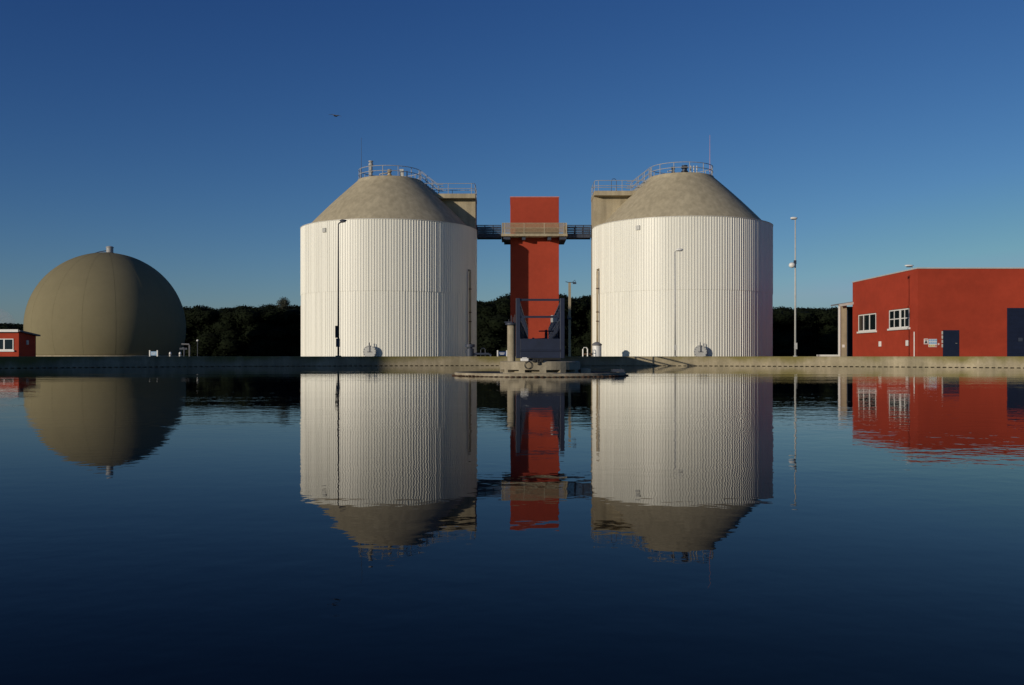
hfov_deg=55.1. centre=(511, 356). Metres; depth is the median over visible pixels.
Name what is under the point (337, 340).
base door
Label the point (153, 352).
notice sign
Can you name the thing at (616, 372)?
weir ring
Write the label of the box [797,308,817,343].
tree
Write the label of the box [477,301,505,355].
tree
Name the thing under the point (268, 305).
tree
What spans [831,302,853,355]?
open shed
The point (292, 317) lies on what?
tree
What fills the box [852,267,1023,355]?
red workshop
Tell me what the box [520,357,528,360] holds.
cable box
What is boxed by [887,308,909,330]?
window
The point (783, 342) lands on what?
tree
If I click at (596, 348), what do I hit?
valve pot
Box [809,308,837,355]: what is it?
tree
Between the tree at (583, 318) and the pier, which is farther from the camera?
the tree at (583, 318)
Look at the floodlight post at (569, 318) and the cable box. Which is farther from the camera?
the floodlight post at (569, 318)
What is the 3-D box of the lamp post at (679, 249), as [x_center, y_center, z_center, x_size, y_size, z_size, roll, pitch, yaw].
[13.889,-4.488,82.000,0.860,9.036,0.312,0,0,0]
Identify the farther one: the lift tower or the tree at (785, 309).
the tree at (785, 309)
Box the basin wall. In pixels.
[0,356,1023,367]
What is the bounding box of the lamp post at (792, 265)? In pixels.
[789,217,796,355]
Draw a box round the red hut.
[0,329,40,355]
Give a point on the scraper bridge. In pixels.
(552, 347)
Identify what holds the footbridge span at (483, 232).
attached to the digester tank at (407, 266)
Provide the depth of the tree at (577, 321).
149.39 m
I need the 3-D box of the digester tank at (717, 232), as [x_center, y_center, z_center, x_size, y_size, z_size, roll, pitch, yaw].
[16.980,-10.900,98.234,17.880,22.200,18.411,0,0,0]
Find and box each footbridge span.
[477,225,500,238]
[566,225,591,238]
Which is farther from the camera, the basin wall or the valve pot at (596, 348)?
the valve pot at (596, 348)
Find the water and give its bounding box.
[0,366,1023,684]
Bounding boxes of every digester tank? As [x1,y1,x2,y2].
[300,138,476,355]
[591,162,772,355]
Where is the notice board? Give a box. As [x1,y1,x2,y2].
[928,339,936,346]
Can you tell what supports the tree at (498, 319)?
on the ground
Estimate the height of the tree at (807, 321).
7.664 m
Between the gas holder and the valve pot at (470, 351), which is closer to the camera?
the valve pot at (470, 351)
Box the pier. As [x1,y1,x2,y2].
[500,360,590,372]
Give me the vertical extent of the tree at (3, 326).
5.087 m
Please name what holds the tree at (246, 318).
on the ground
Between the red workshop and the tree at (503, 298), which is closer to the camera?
the red workshop
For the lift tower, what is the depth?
101.00 m
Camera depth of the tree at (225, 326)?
147.50 m
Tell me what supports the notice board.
attached to the red workshop
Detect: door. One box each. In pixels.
[336,339,339,346]
[942,330,958,355]
[1007,308,1023,355]
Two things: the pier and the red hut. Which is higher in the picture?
the red hut
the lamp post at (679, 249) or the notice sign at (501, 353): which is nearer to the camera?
the notice sign at (501, 353)
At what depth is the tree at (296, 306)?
154.72 m
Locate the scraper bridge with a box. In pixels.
[516,298,564,359]
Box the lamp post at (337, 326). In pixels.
[335,219,346,355]
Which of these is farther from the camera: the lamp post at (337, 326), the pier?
the lamp post at (337, 326)
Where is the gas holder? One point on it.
(108, 302)
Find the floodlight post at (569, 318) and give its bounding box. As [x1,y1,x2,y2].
[567,280,575,355]
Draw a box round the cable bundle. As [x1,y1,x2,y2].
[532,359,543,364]
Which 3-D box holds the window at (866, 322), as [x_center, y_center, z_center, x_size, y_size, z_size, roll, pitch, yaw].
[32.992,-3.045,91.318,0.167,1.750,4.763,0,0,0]
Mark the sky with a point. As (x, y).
(196, 141)
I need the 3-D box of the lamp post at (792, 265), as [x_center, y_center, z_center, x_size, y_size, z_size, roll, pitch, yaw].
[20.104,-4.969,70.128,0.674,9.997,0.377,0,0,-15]
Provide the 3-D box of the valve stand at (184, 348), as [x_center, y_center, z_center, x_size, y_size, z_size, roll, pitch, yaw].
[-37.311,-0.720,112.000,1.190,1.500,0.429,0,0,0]
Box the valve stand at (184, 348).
[180,343,189,355]
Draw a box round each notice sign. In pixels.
[149,350,157,355]
[497,350,506,355]
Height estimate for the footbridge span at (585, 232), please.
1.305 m
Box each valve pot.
[465,344,491,355]
[583,342,601,355]
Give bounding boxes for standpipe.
[504,315,515,360]
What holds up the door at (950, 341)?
in the red workshop
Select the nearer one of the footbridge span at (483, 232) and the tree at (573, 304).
the footbridge span at (483, 232)
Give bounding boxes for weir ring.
[452,369,627,376]
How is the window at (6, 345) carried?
in the red hut
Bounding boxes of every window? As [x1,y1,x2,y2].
[0,339,14,351]
[857,313,876,332]
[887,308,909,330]
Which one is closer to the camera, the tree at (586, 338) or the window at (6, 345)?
the window at (6, 345)
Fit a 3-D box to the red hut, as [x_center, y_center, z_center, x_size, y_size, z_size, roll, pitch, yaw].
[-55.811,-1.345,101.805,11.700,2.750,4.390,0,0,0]
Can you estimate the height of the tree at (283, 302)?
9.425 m
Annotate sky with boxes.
[0,0,1023,323]
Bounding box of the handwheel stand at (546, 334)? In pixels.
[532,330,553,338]
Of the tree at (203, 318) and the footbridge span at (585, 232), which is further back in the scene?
the tree at (203, 318)
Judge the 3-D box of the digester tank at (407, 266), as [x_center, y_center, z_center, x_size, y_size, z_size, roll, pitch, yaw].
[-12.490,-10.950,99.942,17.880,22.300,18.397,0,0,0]
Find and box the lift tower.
[501,197,566,355]
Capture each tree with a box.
[0,324,21,329]
[183,307,230,355]
[209,307,248,355]
[229,306,283,355]
[253,304,277,308]
[266,305,300,327]
[276,296,290,308]
[278,306,300,355]
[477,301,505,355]
[480,298,509,355]
[490,296,509,301]
[559,296,578,355]
[565,296,590,355]
[571,304,590,355]
[578,295,590,328]
[773,306,792,329]
[773,309,806,355]
[788,308,818,355]
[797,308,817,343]
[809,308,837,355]
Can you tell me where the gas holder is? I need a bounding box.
[23,246,185,355]
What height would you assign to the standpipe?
1.150 m
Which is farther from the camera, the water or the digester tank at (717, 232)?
the digester tank at (717, 232)
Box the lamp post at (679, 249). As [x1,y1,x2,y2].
[674,248,682,355]

